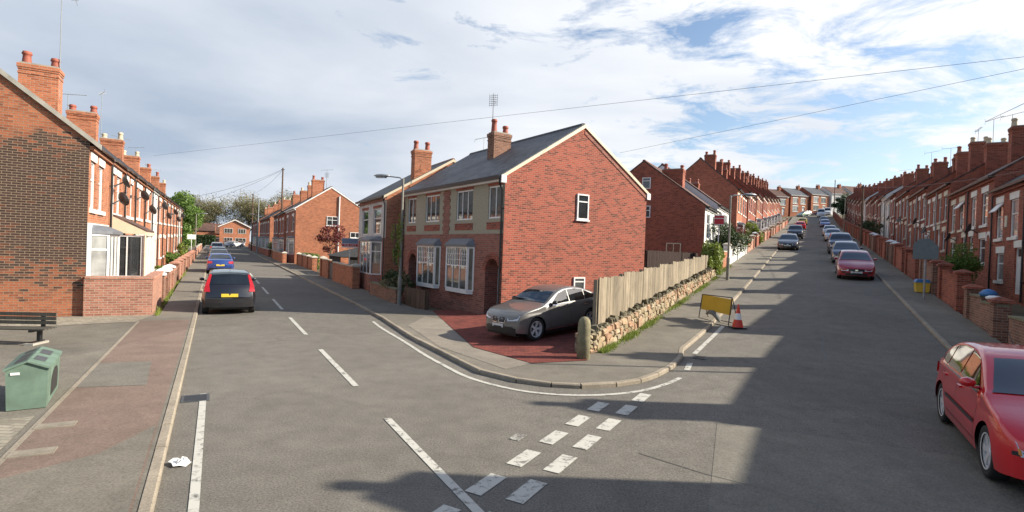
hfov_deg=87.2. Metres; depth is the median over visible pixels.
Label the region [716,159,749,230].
terraced house
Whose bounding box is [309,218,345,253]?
tree
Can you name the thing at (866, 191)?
terraced house
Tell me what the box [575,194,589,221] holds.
window
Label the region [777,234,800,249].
parked car
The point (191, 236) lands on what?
sale board
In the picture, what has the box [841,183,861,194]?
end house
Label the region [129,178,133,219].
window
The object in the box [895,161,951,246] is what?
terraced house
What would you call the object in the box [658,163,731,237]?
terraced house
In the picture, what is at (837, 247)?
parked car
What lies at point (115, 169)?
window
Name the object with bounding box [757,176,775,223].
terraced house
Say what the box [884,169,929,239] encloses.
terraced house
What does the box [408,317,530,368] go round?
pavement patch
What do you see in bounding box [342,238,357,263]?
sale board
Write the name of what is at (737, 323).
traffic cone
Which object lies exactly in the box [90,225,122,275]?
bay window
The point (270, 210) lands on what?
terraced house
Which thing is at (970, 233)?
door
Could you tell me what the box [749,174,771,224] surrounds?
terraced house
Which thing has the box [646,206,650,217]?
window
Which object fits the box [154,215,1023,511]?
road
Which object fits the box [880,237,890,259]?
garden wall
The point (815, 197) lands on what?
window
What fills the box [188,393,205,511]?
edge line
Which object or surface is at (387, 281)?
bush
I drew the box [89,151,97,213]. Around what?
window
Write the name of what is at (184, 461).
carrier bag
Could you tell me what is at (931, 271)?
garden wall
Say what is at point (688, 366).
edge line
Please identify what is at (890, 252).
garden wall
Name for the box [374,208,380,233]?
window
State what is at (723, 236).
bush
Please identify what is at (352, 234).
window
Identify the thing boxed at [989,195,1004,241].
window
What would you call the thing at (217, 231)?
bungalow
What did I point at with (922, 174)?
terraced house
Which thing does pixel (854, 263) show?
parked car
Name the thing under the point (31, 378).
salt bin
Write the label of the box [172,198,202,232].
tree
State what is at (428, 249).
bay window
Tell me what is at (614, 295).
wooden fence
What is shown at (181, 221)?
terraced house
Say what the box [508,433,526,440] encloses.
worn marking
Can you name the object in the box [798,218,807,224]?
parked car
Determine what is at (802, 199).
window
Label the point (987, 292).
refuse sack
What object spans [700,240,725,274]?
bush
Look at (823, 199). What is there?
window
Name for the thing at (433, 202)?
window
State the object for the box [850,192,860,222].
terraced house
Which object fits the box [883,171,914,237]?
terraced house
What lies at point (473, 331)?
driveway
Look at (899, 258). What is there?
garden wall
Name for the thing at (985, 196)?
window
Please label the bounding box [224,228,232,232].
window
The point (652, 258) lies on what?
wooden fence
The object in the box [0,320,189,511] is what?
pavement strip
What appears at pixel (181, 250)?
bush
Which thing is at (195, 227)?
street lamp
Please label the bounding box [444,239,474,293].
bay window
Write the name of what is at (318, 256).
hedge
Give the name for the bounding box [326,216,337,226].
window
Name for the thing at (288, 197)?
tree
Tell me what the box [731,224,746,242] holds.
bush
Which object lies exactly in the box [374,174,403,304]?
street lamp
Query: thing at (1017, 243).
door
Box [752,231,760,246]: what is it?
garden wall
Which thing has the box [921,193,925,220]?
window
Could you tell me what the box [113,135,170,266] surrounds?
terraced house
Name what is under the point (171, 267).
garden wall
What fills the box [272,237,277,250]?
bay window
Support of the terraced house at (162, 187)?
on the ground
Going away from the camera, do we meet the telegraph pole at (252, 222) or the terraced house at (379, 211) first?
the terraced house at (379, 211)
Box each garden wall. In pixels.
[83,271,163,316]
[156,268,170,308]
[159,264,175,298]
[169,261,180,287]
[174,258,183,279]
[178,256,186,273]
[182,255,189,269]
[184,253,191,268]
[194,243,201,255]
[248,244,269,256]
[271,249,286,262]
[296,252,317,271]
[319,256,331,277]
[332,262,361,288]
[369,281,397,303]
[722,236,746,263]
[722,251,726,268]
[747,235,755,252]
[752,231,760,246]
[761,227,768,240]
[768,225,773,236]
[773,222,779,233]
[851,225,856,235]
[853,225,858,238]
[856,227,859,240]
[862,229,868,244]
[865,231,871,247]
[870,232,878,250]
[874,235,883,255]
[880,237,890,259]
[886,240,898,264]
[893,243,911,272]
[903,248,918,280]
[918,259,946,295]
[936,262,973,314]
[962,284,1015,342]
[1008,315,1023,344]
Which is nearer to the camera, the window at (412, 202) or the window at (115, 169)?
the window at (115, 169)
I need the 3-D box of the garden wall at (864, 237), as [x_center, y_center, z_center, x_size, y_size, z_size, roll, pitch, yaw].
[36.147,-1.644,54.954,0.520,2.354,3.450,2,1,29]
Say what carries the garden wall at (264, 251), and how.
on the ground
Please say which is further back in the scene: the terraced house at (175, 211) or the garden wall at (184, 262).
the terraced house at (175, 211)
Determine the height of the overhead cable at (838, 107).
0.551 m
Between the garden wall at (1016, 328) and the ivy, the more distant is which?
the ivy
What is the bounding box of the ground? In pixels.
[159,215,1023,362]
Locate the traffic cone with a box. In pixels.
[729,304,746,328]
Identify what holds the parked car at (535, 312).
on the driveway
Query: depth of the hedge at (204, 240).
130.05 m
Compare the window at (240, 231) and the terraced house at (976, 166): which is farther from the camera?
the window at (240, 231)
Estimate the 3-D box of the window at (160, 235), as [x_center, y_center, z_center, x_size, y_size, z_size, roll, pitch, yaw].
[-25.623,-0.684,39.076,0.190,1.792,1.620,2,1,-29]
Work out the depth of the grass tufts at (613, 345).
16.69 m
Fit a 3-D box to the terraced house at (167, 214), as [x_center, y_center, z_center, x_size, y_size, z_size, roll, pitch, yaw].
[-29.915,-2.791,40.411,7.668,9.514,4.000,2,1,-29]
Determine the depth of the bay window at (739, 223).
53.03 m
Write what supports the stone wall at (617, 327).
on the ground
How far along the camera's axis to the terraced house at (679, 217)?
37.53 m
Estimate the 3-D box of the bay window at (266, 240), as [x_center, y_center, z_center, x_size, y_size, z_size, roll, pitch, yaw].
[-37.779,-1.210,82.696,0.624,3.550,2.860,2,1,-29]
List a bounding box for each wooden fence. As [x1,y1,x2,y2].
[404,286,428,309]
[592,255,707,324]
[644,250,697,267]
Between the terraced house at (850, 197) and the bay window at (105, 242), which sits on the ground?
the terraced house at (850, 197)
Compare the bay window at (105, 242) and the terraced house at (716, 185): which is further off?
the terraced house at (716, 185)
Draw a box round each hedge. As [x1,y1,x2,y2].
[184,234,215,245]
[302,252,319,269]
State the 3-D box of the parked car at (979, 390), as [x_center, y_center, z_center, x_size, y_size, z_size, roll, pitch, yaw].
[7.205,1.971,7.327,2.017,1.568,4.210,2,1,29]
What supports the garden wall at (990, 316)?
on the ground
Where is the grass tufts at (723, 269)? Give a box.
[716,264,732,274]
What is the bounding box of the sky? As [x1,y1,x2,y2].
[0,0,1023,241]
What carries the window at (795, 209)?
in the end house at (798, 200)
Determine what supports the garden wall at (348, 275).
on the ground
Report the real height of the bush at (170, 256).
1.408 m
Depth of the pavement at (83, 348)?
12.43 m
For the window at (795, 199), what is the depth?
159.22 m
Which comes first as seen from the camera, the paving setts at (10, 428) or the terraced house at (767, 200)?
the paving setts at (10, 428)
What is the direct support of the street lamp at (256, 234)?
on the pavement at (651, 349)
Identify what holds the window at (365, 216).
in the terraced house at (379, 211)
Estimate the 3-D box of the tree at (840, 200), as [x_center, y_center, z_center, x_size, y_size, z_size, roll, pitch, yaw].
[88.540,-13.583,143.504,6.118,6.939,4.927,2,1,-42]
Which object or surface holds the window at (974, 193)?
in the terraced house at (977, 229)
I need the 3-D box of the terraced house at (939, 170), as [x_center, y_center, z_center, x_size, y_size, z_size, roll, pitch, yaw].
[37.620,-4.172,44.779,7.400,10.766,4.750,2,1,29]
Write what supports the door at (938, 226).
in the terraced house at (976, 166)
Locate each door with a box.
[937,225,939,246]
[961,232,964,253]
[968,231,973,264]
[1014,240,1021,294]
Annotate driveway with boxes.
[434,309,586,362]
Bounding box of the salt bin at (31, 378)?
[3,346,61,410]
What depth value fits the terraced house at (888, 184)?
78.23 m
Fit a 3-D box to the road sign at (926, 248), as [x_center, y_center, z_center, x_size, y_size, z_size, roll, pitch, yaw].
[16.931,0.449,22.029,0.840,2.600,0.131,3,1,42]
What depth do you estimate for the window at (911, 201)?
47.48 m
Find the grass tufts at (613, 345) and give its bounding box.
[596,276,719,352]
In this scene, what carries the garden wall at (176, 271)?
on the ground
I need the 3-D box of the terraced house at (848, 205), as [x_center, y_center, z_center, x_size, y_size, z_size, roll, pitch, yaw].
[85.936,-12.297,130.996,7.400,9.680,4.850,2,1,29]
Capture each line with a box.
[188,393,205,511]
[250,273,483,511]
[373,322,724,395]
[433,393,650,511]
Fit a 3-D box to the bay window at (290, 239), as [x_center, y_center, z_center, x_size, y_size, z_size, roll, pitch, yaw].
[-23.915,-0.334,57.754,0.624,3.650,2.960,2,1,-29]
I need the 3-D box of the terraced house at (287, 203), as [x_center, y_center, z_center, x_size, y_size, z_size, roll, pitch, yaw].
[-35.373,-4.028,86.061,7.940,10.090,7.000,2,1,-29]
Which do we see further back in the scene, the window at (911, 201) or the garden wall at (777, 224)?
the garden wall at (777, 224)
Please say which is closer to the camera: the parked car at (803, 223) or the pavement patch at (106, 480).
the pavement patch at (106, 480)
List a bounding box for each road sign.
[698,294,735,326]
[913,235,938,298]
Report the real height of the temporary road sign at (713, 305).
0.949 m
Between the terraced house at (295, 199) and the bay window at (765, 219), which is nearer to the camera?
the terraced house at (295, 199)
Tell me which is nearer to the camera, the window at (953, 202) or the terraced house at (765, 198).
the window at (953, 202)
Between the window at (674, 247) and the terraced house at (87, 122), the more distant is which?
the window at (674, 247)
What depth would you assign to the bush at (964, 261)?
24.19 m
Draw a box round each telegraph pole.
[251,194,253,250]
[281,168,284,212]
[859,185,865,245]
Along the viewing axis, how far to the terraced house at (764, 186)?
108.88 m
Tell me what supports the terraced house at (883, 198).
on the ground
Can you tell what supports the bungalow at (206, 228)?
on the ground
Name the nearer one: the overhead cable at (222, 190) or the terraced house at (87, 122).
the terraced house at (87, 122)
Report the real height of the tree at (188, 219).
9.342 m
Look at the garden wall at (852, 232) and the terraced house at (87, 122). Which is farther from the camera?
the garden wall at (852, 232)
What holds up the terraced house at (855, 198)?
on the ground
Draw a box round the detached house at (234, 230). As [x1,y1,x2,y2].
[218,219,250,245]
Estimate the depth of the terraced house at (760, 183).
100.90 m
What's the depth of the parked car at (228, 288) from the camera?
18.80 m
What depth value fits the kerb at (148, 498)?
6.94 m
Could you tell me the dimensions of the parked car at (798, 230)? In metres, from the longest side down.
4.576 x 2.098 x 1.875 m
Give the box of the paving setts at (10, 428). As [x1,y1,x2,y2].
[0,416,33,449]
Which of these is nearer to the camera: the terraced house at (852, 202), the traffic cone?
the traffic cone
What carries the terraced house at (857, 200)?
on the ground
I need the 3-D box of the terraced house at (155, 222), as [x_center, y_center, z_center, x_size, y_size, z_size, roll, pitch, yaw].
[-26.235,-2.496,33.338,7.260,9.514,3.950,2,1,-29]
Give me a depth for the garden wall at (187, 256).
39.90 m
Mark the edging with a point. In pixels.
(18, 443)
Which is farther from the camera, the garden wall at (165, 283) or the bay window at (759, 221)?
the bay window at (759, 221)
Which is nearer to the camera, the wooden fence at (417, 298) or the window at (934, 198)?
the wooden fence at (417, 298)
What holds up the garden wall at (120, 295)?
on the ground
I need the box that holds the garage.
[328,248,357,263]
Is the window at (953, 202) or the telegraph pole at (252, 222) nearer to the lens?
the window at (953, 202)
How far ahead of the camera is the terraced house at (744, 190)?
62.53 m
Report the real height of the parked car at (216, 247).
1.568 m
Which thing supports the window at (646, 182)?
in the terraced house at (679, 217)
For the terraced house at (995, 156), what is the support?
on the ground
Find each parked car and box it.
[199,269,255,312]
[205,253,234,272]
[207,249,230,254]
[208,246,227,250]
[209,242,224,251]
[224,241,243,246]
[486,284,592,340]
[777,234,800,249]
[786,225,804,238]
[794,221,806,229]
[796,212,809,216]
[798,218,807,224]
[819,219,830,226]
[822,225,838,235]
[824,228,840,240]
[826,232,854,253]
[829,241,862,262]
[834,250,876,279]
[935,330,1023,483]
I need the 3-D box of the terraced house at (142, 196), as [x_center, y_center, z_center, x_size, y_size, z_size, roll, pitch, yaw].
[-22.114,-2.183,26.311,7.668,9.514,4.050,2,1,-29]
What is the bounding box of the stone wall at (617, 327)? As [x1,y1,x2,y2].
[575,267,715,353]
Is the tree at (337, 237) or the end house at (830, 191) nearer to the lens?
the tree at (337, 237)
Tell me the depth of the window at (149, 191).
32.10 m
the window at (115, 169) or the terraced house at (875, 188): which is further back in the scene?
the terraced house at (875, 188)
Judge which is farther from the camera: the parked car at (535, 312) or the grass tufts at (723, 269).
the grass tufts at (723, 269)
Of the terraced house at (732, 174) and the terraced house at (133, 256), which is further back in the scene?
the terraced house at (732, 174)
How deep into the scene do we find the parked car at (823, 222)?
102.81 m
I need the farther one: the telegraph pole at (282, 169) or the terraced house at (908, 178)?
the telegraph pole at (282, 169)
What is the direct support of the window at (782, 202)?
in the end house at (783, 197)
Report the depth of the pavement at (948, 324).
19.68 m
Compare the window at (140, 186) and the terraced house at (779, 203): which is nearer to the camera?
the window at (140, 186)
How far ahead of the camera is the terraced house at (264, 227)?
88.57 m
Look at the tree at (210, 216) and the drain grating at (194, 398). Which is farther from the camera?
the tree at (210, 216)
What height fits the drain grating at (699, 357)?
0.063 m
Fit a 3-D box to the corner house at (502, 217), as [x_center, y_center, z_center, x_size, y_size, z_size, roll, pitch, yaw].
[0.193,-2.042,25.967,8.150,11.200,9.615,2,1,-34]
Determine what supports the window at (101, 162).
in the terraced house at (59, 238)
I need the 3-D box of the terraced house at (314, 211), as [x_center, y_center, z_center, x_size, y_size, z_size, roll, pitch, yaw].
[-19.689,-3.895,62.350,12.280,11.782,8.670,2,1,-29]
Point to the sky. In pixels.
(176, 76)
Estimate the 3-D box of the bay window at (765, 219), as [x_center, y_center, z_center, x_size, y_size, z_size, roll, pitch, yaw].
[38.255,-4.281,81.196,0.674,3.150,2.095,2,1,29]
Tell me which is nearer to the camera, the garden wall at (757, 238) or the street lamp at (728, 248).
the street lamp at (728, 248)
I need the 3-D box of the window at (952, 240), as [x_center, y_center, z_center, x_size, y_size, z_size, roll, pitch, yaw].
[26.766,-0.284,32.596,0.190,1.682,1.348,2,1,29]
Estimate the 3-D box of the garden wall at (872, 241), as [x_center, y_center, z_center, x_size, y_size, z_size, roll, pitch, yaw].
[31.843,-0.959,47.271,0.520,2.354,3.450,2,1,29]
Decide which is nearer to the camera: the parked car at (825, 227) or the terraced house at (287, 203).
the parked car at (825, 227)
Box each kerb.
[136,268,206,511]
[241,216,801,388]
[826,216,951,349]
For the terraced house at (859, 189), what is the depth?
125.54 m
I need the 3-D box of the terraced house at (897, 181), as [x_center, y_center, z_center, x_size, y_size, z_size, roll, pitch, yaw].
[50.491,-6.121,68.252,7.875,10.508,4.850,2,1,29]
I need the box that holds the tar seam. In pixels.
[639,453,845,511]
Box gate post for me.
[577,316,590,360]
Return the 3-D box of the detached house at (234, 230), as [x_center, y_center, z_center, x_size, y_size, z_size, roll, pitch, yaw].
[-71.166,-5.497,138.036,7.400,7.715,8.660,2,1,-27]
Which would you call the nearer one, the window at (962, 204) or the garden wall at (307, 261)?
the window at (962, 204)
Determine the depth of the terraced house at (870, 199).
81.02 m
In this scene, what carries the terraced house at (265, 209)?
on the ground
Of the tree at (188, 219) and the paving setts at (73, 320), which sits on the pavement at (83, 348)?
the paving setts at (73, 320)
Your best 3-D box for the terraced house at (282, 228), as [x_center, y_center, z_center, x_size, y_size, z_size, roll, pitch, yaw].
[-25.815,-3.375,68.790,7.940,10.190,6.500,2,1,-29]
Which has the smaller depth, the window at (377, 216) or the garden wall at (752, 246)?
the window at (377, 216)
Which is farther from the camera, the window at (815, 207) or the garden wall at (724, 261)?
the window at (815, 207)
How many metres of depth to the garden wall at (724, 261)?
33.79 m
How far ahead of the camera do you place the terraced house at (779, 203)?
116.46 m
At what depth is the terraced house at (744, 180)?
76.12 m
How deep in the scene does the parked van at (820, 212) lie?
143.67 m
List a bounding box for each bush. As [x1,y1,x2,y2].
[165,251,180,263]
[176,242,187,255]
[378,273,412,287]
[382,269,415,293]
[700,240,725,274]
[710,222,751,255]
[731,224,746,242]
[745,222,764,242]
[855,219,883,234]
[939,242,983,283]
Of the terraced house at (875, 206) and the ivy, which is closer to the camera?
the ivy
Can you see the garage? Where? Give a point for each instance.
(342, 256)
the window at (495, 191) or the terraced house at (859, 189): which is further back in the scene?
the terraced house at (859, 189)
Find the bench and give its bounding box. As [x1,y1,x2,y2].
[0,312,56,345]
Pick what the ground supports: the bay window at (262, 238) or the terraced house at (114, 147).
the terraced house at (114, 147)
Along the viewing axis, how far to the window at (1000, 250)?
24.54 m
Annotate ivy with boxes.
[390,211,403,266]
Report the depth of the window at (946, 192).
35.04 m
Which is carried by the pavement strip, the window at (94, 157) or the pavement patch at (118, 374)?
the pavement patch at (118, 374)
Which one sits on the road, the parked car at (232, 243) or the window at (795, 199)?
the parked car at (232, 243)
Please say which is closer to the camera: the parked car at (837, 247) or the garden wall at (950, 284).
the garden wall at (950, 284)
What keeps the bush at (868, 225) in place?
on the ground
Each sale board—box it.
[187,234,195,249]
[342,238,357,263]
[714,215,723,242]
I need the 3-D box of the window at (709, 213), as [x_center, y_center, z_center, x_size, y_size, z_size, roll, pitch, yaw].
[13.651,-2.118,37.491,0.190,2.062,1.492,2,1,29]
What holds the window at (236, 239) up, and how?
in the detached house at (234, 230)
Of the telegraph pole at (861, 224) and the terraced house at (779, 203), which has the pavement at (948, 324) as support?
the telegraph pole at (861, 224)
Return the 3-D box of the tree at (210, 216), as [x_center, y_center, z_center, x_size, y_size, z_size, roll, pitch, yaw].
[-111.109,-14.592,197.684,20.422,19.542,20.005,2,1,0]
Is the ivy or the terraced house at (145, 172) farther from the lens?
the terraced house at (145, 172)
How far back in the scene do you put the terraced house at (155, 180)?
53.05 m
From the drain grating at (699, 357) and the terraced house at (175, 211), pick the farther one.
the terraced house at (175, 211)
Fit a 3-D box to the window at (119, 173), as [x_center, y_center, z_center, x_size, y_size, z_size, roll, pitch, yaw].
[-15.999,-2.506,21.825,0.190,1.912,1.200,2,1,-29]
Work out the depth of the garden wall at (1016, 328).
13.86 m
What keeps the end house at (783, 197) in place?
on the ground
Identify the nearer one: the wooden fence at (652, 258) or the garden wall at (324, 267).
the wooden fence at (652, 258)
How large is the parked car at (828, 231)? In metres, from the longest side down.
4.481 x 2.012 x 1.423 m
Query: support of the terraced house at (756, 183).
on the ground
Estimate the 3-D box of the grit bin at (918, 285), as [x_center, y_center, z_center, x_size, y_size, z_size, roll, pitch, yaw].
[18.126,1.309,23.778,0.560,0.560,0.660,2,1,29]
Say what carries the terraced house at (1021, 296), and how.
on the ground
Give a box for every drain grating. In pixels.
[181,393,209,402]
[690,355,707,359]
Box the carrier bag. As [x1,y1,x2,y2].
[168,456,191,465]
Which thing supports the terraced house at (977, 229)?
on the ground
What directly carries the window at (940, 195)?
in the terraced house at (976, 166)
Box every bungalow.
[192,223,215,245]
[215,224,220,241]
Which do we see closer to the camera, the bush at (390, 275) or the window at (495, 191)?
the window at (495, 191)
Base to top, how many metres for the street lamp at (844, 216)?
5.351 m
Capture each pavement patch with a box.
[0,425,155,511]
[77,361,151,386]
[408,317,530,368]
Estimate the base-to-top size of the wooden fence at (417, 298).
1.470 m
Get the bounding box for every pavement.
[0,245,209,511]
[243,216,800,382]
[827,215,1000,345]
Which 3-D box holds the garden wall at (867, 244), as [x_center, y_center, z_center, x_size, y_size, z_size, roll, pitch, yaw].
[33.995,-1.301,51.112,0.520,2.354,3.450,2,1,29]
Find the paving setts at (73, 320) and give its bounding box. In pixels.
[0,315,152,325]
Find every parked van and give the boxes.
[817,208,824,216]
[824,207,830,214]
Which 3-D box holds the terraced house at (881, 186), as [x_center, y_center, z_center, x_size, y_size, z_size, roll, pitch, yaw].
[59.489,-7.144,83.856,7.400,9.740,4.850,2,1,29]
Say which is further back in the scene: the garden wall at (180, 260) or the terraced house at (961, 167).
the terraced house at (961, 167)
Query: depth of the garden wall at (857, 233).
63.57 m
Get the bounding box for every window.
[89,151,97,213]
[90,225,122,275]
[98,157,105,215]
[112,167,116,215]
[116,169,121,215]
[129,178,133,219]
[139,184,142,221]
[147,189,150,222]
[159,234,161,258]
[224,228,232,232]
[235,238,245,241]
[238,229,245,233]
[258,236,261,246]
[261,236,265,246]
[264,237,268,248]
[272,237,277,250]
[277,237,283,251]
[286,236,293,262]
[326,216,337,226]
[350,232,358,238]
[359,236,381,290]
[363,211,367,234]
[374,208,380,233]
[408,198,416,222]
[416,238,440,287]
[426,194,439,221]
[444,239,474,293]
[457,189,472,219]
[489,185,502,218]
[573,277,584,288]
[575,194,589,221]
[642,177,650,188]
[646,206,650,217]
[666,243,680,251]
[706,211,710,240]
[712,214,714,240]
[737,221,745,233]
[756,218,762,230]
[763,217,767,227]
[780,198,785,205]
[792,205,797,211]
[793,197,797,203]
[801,198,805,204]
[813,196,818,202]
[813,204,818,210]
[821,197,825,203]
[908,201,911,225]
[916,196,920,222]
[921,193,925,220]
[926,199,930,227]
[930,196,935,226]
[936,193,941,224]
[940,226,945,251]
[942,190,947,222]
[950,199,955,233]
[951,237,955,256]
[953,195,964,232]
[971,190,977,229]
[978,232,985,265]
[979,185,988,227]
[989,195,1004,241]
[993,246,1004,283]
[1006,190,1019,240]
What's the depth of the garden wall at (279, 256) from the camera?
58.88 m
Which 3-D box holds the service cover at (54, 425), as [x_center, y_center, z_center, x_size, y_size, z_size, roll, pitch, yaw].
[-6.008,2.293,7.077,0.420,0.151,0.220,2,1,-29]
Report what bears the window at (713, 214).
in the terraced house at (679, 217)
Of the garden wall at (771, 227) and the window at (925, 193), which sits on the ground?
the garden wall at (771, 227)
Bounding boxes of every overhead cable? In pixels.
[154,57,1019,155]
[177,172,275,199]
[621,69,1021,152]
[883,171,1021,187]
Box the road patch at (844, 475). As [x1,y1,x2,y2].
[708,422,1018,511]
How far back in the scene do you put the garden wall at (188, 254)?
43.34 m
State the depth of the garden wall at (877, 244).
43.75 m
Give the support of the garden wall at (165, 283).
on the ground
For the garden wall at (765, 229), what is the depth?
63.95 m
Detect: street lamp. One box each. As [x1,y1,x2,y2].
[195,213,207,249]
[250,214,257,251]
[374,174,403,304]
[726,193,755,279]
[836,197,845,231]
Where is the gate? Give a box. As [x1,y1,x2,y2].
[329,263,332,279]
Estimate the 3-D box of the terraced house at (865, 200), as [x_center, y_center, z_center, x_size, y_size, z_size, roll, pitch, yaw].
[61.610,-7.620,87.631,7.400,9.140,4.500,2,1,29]
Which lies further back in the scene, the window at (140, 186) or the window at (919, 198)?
the window at (919, 198)
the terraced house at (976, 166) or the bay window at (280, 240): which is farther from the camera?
the bay window at (280, 240)
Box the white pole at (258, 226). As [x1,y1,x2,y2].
[257,199,258,253]
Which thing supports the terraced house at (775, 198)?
on the ground
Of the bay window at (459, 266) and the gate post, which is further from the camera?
the bay window at (459, 266)
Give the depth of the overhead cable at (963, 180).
27.85 m
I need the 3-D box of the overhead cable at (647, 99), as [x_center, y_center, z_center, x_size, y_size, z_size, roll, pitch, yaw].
[-4.984,-6.375,26.442,46.645,0.251,0.011,2,1,30]
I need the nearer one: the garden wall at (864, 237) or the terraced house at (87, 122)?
the terraced house at (87, 122)
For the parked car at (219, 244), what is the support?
on the road
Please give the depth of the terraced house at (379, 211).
29.29 m
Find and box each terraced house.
[0,0,122,316]
[65,93,140,234]
[99,89,158,236]
[109,158,154,275]
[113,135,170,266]
[128,147,173,264]
[133,175,152,273]
[151,172,180,253]
[151,188,161,271]
[154,169,184,252]
[161,195,172,265]
[169,202,178,251]
[175,205,180,251]
[179,209,184,256]
[252,207,267,243]
[253,205,273,244]
[258,201,277,246]
[261,200,280,246]
[264,198,291,254]
[272,191,299,250]
[277,188,306,251]
[284,168,358,266]
[355,140,456,290]
[630,160,720,265]
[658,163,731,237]
[685,150,745,233]
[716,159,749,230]
[722,159,754,231]
[730,166,758,226]
[735,165,762,230]
[741,171,764,228]
[744,171,767,227]
[749,174,769,227]
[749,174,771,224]
[754,178,773,224]
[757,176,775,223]
[759,179,776,223]
[761,178,777,222]
[763,180,780,221]
[763,181,779,221]
[767,182,781,220]
[846,186,858,218]
[847,187,857,219]
[848,186,867,220]
[849,186,860,221]
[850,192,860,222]
[851,188,864,222]
[852,185,868,223]
[854,185,868,224]
[855,185,872,224]
[857,184,873,225]
[858,183,877,225]
[860,183,878,223]
[863,181,883,221]
[864,181,884,219]
[867,179,890,220]
[870,178,892,227]
[872,170,902,233]
[873,177,893,230]
[879,172,914,235]
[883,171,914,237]
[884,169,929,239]
[893,151,935,241]
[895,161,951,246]
[906,147,955,247]
[910,154,955,242]
[918,127,982,259]
[933,116,1002,259]
[941,112,1021,260]
[960,118,1023,288]
[987,173,1023,305]
[1019,177,1023,305]
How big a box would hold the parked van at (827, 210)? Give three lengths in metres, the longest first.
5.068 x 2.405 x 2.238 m
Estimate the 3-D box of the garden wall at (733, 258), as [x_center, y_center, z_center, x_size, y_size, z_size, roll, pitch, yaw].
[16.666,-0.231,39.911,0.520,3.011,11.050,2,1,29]
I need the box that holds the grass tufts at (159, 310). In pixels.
[154,270,187,315]
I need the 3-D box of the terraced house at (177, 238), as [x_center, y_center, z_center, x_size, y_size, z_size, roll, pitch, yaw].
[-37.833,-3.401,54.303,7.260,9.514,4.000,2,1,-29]
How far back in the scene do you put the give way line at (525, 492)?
6.70 m
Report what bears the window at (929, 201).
in the terraced house at (961, 167)
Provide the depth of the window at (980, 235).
27.21 m
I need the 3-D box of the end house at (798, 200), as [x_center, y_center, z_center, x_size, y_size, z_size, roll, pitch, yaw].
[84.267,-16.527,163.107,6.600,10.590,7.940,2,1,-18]
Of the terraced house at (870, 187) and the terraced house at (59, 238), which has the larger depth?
the terraced house at (870, 187)
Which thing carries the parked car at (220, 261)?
on the road
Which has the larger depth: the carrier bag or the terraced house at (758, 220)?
the terraced house at (758, 220)
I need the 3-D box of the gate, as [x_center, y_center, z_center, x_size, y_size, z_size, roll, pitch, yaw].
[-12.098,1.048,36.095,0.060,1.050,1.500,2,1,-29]
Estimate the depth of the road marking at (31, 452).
6.14 m
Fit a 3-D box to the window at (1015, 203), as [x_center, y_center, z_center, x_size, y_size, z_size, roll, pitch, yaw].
[21.446,-1.711,22.925,0.190,2.062,1.300,2,1,29]
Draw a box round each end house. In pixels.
[768,185,788,216]
[781,185,808,215]
[800,184,829,211]
[820,184,849,214]
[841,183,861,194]
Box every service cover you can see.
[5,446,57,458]
[32,420,77,429]
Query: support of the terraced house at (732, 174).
on the ground
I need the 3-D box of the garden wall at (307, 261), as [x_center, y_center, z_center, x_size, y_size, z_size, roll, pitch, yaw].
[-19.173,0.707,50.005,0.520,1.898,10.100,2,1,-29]
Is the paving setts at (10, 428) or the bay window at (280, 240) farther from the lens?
the bay window at (280, 240)
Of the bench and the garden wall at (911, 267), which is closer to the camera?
the bench
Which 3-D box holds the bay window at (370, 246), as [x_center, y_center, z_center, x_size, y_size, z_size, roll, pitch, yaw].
[-8.073,0.808,30.256,0.624,3.830,3.260,2,1,-29]
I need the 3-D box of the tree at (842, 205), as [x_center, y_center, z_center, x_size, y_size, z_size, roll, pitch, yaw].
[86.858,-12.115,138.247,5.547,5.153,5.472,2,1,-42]
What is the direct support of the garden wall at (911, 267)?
on the ground
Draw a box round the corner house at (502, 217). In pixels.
[400,94,650,314]
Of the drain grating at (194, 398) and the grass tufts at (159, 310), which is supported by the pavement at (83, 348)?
the grass tufts at (159, 310)
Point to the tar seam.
(746, 484)
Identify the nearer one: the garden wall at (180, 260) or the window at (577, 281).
the window at (577, 281)
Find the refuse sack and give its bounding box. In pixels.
[979,289,998,296]
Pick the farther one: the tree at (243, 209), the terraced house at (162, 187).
the tree at (243, 209)
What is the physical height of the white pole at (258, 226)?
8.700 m
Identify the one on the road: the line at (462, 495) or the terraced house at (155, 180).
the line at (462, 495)
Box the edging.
[0,321,139,464]
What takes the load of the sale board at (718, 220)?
on the ground
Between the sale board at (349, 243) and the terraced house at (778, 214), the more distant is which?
the terraced house at (778, 214)
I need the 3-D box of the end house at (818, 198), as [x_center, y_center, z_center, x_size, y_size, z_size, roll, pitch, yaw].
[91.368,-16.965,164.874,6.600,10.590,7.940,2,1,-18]
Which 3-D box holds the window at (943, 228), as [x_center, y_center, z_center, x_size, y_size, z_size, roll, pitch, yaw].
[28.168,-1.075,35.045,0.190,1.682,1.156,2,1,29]
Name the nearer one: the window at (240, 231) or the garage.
the garage
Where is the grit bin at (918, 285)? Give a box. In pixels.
[913,279,930,292]
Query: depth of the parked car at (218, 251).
50.05 m
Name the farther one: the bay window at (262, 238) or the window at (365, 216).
the bay window at (262, 238)
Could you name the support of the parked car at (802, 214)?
on the road
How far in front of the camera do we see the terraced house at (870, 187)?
101.84 m
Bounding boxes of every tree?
[169,189,205,248]
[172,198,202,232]
[192,193,233,223]
[215,186,272,243]
[268,187,295,206]
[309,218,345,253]
[831,192,848,217]
[836,202,846,214]

